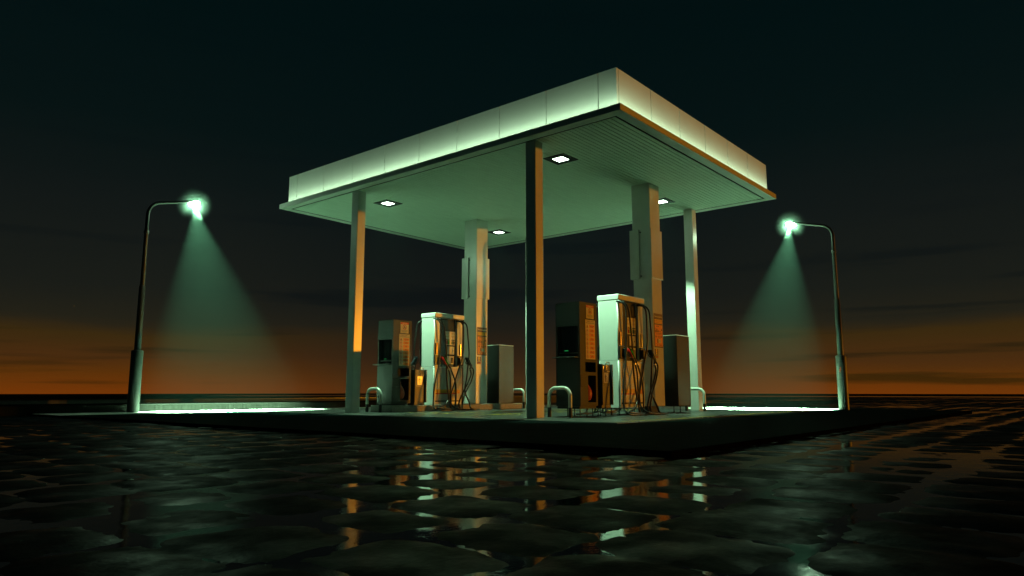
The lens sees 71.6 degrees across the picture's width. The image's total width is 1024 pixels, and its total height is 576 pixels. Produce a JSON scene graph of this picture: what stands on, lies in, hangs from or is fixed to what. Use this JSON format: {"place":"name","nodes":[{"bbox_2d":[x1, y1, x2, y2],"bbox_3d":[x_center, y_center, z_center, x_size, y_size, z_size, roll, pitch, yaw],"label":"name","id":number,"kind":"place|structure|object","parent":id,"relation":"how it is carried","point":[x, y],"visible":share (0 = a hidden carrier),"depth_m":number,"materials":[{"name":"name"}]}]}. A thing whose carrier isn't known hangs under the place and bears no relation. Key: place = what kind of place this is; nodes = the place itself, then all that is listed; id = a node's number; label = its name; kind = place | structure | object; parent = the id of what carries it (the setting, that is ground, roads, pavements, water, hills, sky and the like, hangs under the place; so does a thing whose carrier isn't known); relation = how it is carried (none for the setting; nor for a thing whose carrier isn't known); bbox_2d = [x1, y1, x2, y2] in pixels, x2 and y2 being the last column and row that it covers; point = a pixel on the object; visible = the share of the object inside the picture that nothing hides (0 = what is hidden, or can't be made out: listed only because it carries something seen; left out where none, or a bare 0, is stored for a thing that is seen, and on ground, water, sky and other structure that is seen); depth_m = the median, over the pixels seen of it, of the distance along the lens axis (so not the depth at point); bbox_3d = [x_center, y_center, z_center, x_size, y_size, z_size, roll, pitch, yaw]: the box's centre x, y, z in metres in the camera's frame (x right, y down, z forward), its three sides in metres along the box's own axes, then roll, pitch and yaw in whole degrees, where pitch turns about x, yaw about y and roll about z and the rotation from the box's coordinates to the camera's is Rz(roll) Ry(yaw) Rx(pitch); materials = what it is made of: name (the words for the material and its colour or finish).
{"place":"outdoors","nodes":[
{"label":"outdoors","id":0,"kind":"place"},
{"bbox_2d":[0,399,462,405],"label":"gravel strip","id":1,"kind":"object","parent":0,"point":[167,403],"depth_m":18.66,"materials":[{"name":"grey gravel"}]},
{"bbox_2d":[0,400,461,415],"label":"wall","id":2,"kind":"structure","parent":1,"relation":"on","point":[18,410],"depth_m":17.20,"materials":[{"name":"concrete"}]},
{"bbox_2d":[0,396,555,404],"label":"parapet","id":3,"kind":"structure","parent":1,"relation":"on","point":[518,399],"depth_m":20.55,"materials":[{"name":"grey concrete"}]},
{"bbox_2d":[41,409,964,450],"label":"forecourt paving","id":4,"kind":"structure","parent":0,"point":[670,435],"depth_m":9.93,"materials":[{"name":"grey concrete"}]},
{"bbox_2d":[43,404,836,414],"bbox_3d":[-0.543,2.988,17.230,11.990,0.001,15.725,-7,-11,39],"label":"pale concrete strip","id":5,"kind":"object","parent":4,"relation":"on","point":[731,408],"visible":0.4,"depth_m":18.82,"materials":[{"name":"grey concrete"}]},
{"bbox_2d":[126,200,199,411],"bbox_3d":[-8.366,0.320,17.119,0.260,5.252,1.363,-7,-11,39],"label":"street lamp","id":6,"kind":"object","parent":5,"relation":"on","point":[135,379],"visible":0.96,"depth_m":16.52,"materials":[{"name":"grey metal"}]},
{"bbox_2d":[30,409,971,456],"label":"forecourt kerb","id":7,"kind":"structure","parent":4,"relation":"on","point":[682,452],"depth_m":7.38,"materials":[{"name":"grey concrete"}]},
{"bbox_2d":[786,221,849,409],"bbox_3d":[8.316,0.655,19.404,1.363,5.252,0.272,-7,-11,39],"label":"street lamp","id":8,"kind":"object","parent":4,"relation":"on","point":[842,382],"visible":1,"depth_m":18.88,"materials":[{"name":"grey metal"}]},
{"bbox_2d":[0,395,1023,575],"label":"cobblestone ground","id":9,"kind":"structure","parent":0,"point":[925,543],"depth_m":3.14,"materials":[{"name":"black stone"}]},
{"bbox_2d":[0,395,1023,575],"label":"puddle water","id":10,"kind":"structure","parent":9,"relation":"on","point":[125,508],"depth_m":3.51,"materials":[{"name":"black liquid"}]},
{"bbox_2d":[0,393,1023,400],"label":"ground","id":11,"kind":"structure","parent":0,"point":[49,397],"depth_m":89.55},
{"bbox_2d":[0,0,1023,393],"label":"sky","id":12,"kind":"structure","parent":0,"point":[896,127],"materials":[{"name":"black"}]},
{"bbox_2d":[245,406,807,423],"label":"concrete slab","id":13,"kind":"structure","parent":0,"point":[558,415],"depth_m":14.33,"materials":[{"name":"grey concrete"}]},
{"bbox_2d":[365,387,381,411],"bbox_3d":[-3.132,2.530,16.089,0.534,0.556,0.071,-7,-11,39],"label":"guard hoop","id":14,"kind":"object","parent":13,"relation":"on","point":[367,398],"visible":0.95,"depth_m":16.11,"materials":[{"name":"paint"}]},
{"bbox_2d":[371,403,521,411],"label":"island curb","id":15,"kind":"structure","parent":13,"relation":"on","point":[409,408],"depth_m":16.82,"materials":[{"name":"concrete"}]},
{"bbox_2d":[373,319,411,404],"bbox_3d":[-2.809,1.744,16.583,0.580,1.958,0.710,-7,-11,39],"label":"payment kiosk","id":16,"kind":"object","parent":15,"relation":"on","point":[391,372],"visible":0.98,"depth_m":16.45,"materials":[{"name":"black plastic"}]},
{"bbox_2d":[392,378,399,387],"bbox_3d":[-2.655,2.183,16.267,0.007,0.217,0.238,-7,-11,39],"label":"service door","id":17,"kind":"structure","parent":16,"relation":"in","point":[395,382],"depth_m":16.26,"materials":[{"name":"grey metal"}]},
{"bbox_2d":[400,379,404,398],"bbox_3d":[-2.595,2.342,16.466,0.216,0.467,0.216,-7,-11,39],"label":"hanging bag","id":18,"kind":"object","parent":16,"relation":"hanging from","point":[402,393],"visible":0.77,"depth_m":16.40,"materials":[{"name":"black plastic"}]},
{"bbox_2d":[399,334,409,365],"bbox_3d":[-2.511,1.444,16.544,0.007,0.732,0.314,-7,-11,39],"label":"safety sign","id":19,"kind":"object","parent":16,"relation":"attached to","point":[404,339],"visible":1,"depth_m":16.54,"materials":[{"name":"plastic"}]},
{"bbox_2d":[400,322,408,333],"bbox_3d":[-2.512,0.934,16.617,0.007,0.252,0.246,-7,-11,39],"label":"warning sign","id":20,"kind":"object","parent":16,"relation":"attached to","point":[404,327],"visible":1,"depth_m":16.62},
{"bbox_2d":[408,368,426,404],"bbox_3d":[-2.302,2.340,16.898,0.393,0.870,0.376,-7,-11,39],"label":"trash bin","id":21,"kind":"object","parent":15,"relation":"on","point":[418,395],"visible":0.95,"depth_m":16.77,"materials":[{"name":"metal"}]},
{"bbox_2d":[411,312,479,410],"bbox_3d":[-1.752,1.845,17.694,1.321,2.376,1.505,-7,-11,39],"label":"fuel pump","id":22,"kind":"object","parent":15,"relation":"on","point":[442,360],"visible":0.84,"depth_m":17.45,"materials":[{"name":"white metal"}]},
{"bbox_2d":[447,346,453,354],"bbox_3d":[-1.528,1.559,17.721,0.010,0.200,0.230,-7,-11,39],"label":"cabinet door","id":23,"kind":"structure","parent":22,"relation":"in","point":[450,350],"depth_m":17.71,"materials":[{"name":"metal"}]},
{"bbox_2d":[487,345,513,402],"bbox_3d":[-0.526,2.360,19.399,0.988,1.554,0.612,-7,-11,39],"label":"equipment cabinet","id":24,"kind":"object","parent":15,"relation":"on","point":[500,373],"visible":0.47,"depth_m":19.03,"materials":[{"name":"grey metal"}]},
{"bbox_2d":[514,388,524,407],"bbox_3d":[0.159,3.096,19.956,0.534,0.556,0.071,-7,-11,39],"label":"guard hoop","id":25,"kind":"object","parent":13,"relation":"on","point":[519,389],"visible":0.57,"depth_m":19.81,"materials":[{"name":"paint"}]},
{"bbox_2d":[279,67,775,417],"bbox_3d":[0.230,0.008,17.261,10.016,5.887,7.154,-7,-11,39],"label":"petrol station canopy","id":26,"kind":"object","parent":13,"relation":"on","point":[636,149],"visible":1,"depth_m":15.69,"materials":[{"name":"metal"}]},
{"bbox_2d":[374,199,401,206],"bbox_3d":[-3.055,-2.084,17.489,0.500,0.016,0.500,-7,-11,39],"label":"ceiling light","id":27,"kind":"object","parent":26,"relation":"attached to","point":[388,203],"visible":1,"depth_m":17.47,"materials":[{"name":"white glass"}]},
{"bbox_2d":[477,327,486,355],"bbox_3d":[-0.790,1.410,18.748,0.010,0.737,0.372,-7,-11,39],"label":"safety poster","id":28,"kind":"object","parent":26,"relation":"attached to","point":[481,341],"visible":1,"depth_m":18.74,"materials":[{"name":"paper"}]},
{"bbox_2d":[488,229,510,234],"bbox_3d":[-0.381,-1.620,20.655,0.500,0.016,0.500,-7,-11,39],"label":"ceiling light","id":29,"kind":"object","parent":26,"relation":"attached to","point":[498,232],"visible":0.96,"depth_m":20.64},
{"bbox_2d":[543,153,577,164],"bbox_3d":[0.971,-2.571,14.162,0.500,0.016,0.500,-7,-11,39],"label":"ceiling light","id":30,"kind":"object","parent":26,"relation":"attached to","point":[561,158],"visible":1,"depth_m":14.16,"materials":[{"name":"white glass"}]},
{"bbox_2d":[654,313,662,347],"bbox_3d":[3.190,0.928,15.458,0.010,0.737,0.372,-7,-11,39],"label":"safety poster","id":31,"kind":"object","parent":26,"relation":"attached to","point":[658,333],"visible":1,"depth_m":15.45,"materials":[{"name":"paper"}]},
{"bbox_2d":[659,197,674,204],"bbox_3d":[3.644,-2.107,17.328,0.500,0.016,0.500,-7,-11,39],"label":"ceiling light","id":32,"kind":"object","parent":26,"relation":"attached to","point":[663,201],"visible":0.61,"depth_m":17.28,"materials":[{"name":"white glass"}]},
{"bbox_2d":[547,386,571,417],"bbox_3d":[0.858,2.047,12.790,0.534,0.556,0.071,-7,-11,39],"label":"guard hoop","id":33,"kind":"object","parent":13,"relation":"on","point":[565,388],"visible":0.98,"depth_m":12.78,"materials":[{"name":"paint"}]},
{"bbox_2d":[552,301,597,416],"bbox_3d":[1.166,1.336,13.287,0.580,2.107,0.710,-7,-11,39],"label":"payment kiosk","id":34,"kind":"object","parent":13,"relation":"on","point":[576,373],"visible":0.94,"depth_m":13.17,"materials":[{"name":"black plastic"}]},
{"bbox_2d":[580,375,587,386],"bbox_3d":[1.321,1.701,12.981,0.007,0.217,0.238,-7,-11,39],"label":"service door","id":35,"kind":"structure","parent":34,"relation":"in","point":[583,378],"depth_m":12.97,"materials":[{"name":"metal"}]},
{"bbox_2d":[585,319,594,359],"bbox_3d":[1.464,0.963,13.258,0.007,0.732,0.314,-7,-11,39],"label":"safety sign","id":36,"kind":"object","parent":34,"relation":"attached to","point":[590,336],"visible":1,"depth_m":13.25,"materials":[{"name":"plastic"}]},
{"bbox_2d":[586,305,593,318],"bbox_3d":[1.463,0.452,13.331,0.007,0.252,0.246,-7,-11,39],"label":"warning sign","id":37,"kind":"object","parent":34,"relation":"attached to","point":[589,312],"visible":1,"depth_m":13.33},
{"bbox_2d":[588,385,591,400],"bbox_3d":[1.380,1.861,13.180,0.216,0.467,0.216,-7,-11,39],"label":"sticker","id":38,"kind":"object","parent":34,"relation":"hanging from","point":[589,393],"visible":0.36,"depth_m":13.09,"materials":[{"name":"red plastic"}]},
{"bbox_2d":[592,362,613,415],"bbox_3d":[1.673,1.932,13.601,0.393,1.018,0.376,-7,-11,39],"label":"trash bin","id":39,"kind":"object","parent":13,"relation":"on","point":[605,386],"visible":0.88,"depth_m":13.50,"materials":[{"name":"metal"}]},
{"bbox_2d":[418,408,791,421],"bbox_3d":[1.649,2.739,15.623,6.400,0.001,7.950,-7,-11,39],"label":"road marking","id":40,"kind":"object","parent":13,"relation":"on","point":[599,408],"visible":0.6,"depth_m":14.20,"materials":[{"name":"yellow paint"}]},
{"bbox_2d":[576,294,668,415],"bbox_3d":[2.224,1.364,14.408,1.321,2.376,1.505,-7,-11,39],"label":"fuel pump","id":41,"kind":"object","parent":13,"relation":"on","point":[622,350],"visible":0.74,"depth_m":14.12,"materials":[{"name":"metal"}]},
{"bbox_2d":[629,336,634,345],"bbox_3d":[2.449,1.078,14.434,0.013,0.200,0.230,-7,-11,39],"label":"cabinet door","id":42,"kind":"structure","parent":41,"relation":"in","point":[629,336],"depth_m":14.44,"materials":[{"name":"metal"}]},
{"bbox_2d":[658,335,690,412],"bbox_3d":[3.449,1.952,16.102,0.988,1.703,0.612,-7,-11,39],"label":"equipment cabinet","id":43,"kind":"object","parent":13,"relation":"on","point":[677,371],"visible":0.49,"depth_m":15.71,"materials":[{"name":"grey metal"}]},
{"bbox_2d":[685,387,705,410],"bbox_3d":[4.378,2.657,16.959,0.534,0.556,0.071,-7,-11,39],"label":"guard hoop","id":44,"kind":"object","parent":13,"relation":"on","point":[704,397],"visible":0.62,"depth_m":16.81,"materials":[{"name":"paint"}]}
]}

